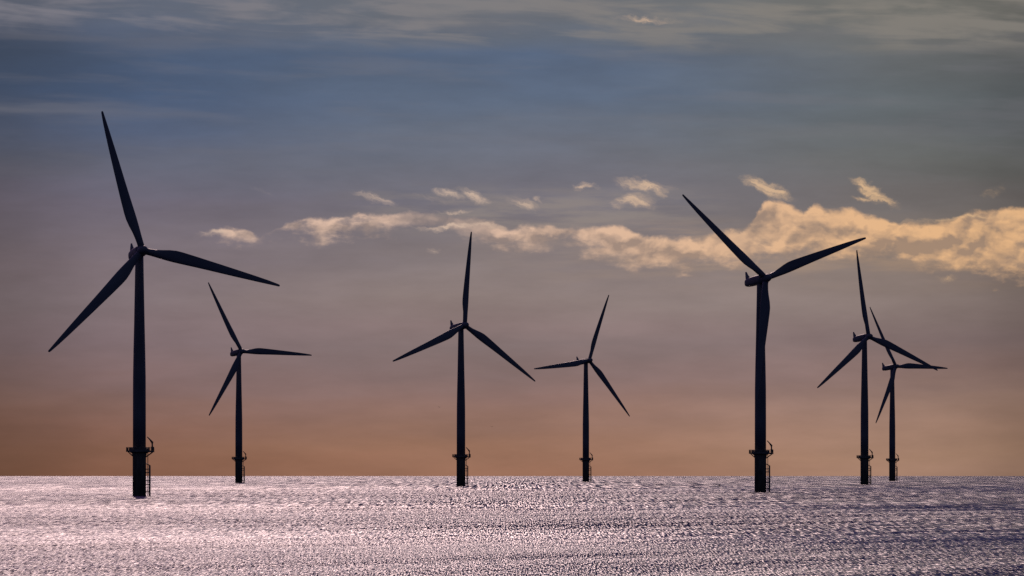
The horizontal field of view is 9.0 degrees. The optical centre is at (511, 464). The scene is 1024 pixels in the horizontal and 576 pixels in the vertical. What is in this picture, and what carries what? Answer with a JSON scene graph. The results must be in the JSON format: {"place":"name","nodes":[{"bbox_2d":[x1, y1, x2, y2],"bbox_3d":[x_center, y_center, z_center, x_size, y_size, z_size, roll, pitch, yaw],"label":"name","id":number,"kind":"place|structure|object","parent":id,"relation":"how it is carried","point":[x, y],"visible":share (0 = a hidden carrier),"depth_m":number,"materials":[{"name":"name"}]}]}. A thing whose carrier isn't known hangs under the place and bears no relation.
{"place":"outdoors","nodes":[
{"label":"outdoors","id":0,"kind":"place"},
{"bbox_2d":[0,476,1023,575],"bbox_3d":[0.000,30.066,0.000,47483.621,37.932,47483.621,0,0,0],"label":"sea","id":1,"kind":"structure","parent":0,"point":[506,526],"depth_m":1179.52,"materials":[{"name":"grey liquid"}]},
{"bbox_2d":[48,111,279,495],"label":"wind turbine","id":2,"kind":"object","parent":1,"relation":"in","point":[136,255],"visible":0.98,"depth_m":2411.64,"materials":[{"name":"paint"}]},
{"bbox_2d":[208,282,311,482],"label":"wind turbine","id":3,"kind":"object","parent":1,"relation":"in","point":[238,458],"visible":0.98,"depth_m":4504.36,"materials":[{"name":"metal"}]},
{"bbox_2d":[393,232,534,485],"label":"wind turbine","id":4,"kind":"object","parent":1,"relation":"in","point":[460,456],"visible":0.99,"depth_m":3680.86,"materials":[{"name":"metal"}]},
{"bbox_2d":[534,295,629,481],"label":"wind turbine","id":5,"kind":"object","parent":1,"relation":"in","point":[585,459],"visible":0.98,"depth_m":4876.21,"materials":[{"name":"metal"}]},
{"bbox_2d":[682,194,865,491],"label":"wind turbine","id":6,"kind":"object","parent":1,"relation":"in","point":[760,281],"visible":0.98,"depth_m":2768.18,"materials":[{"name":"metal"}]},
{"bbox_2d":[817,250,937,484],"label":"wind turbine","id":7,"kind":"object","parent":1,"relation":"in","point":[864,457],"visible":0.99,"depth_m":3995.94,"materials":[{"name":"metal"}]},
{"bbox_2d":[870,307,947,480],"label":"wind turbine","id":8,"kind":"object","parent":1,"relation":"in","point":[890,389],"visible":1,"depth_m":5160.99,"materials":[{"name":"metal"}]},
{"bbox_2d":[0,0,1023,475],"label":"sky","id":9,"kind":"structure","parent":0,"point":[346,156],"materials":[{"name":"blue"}]}
]}

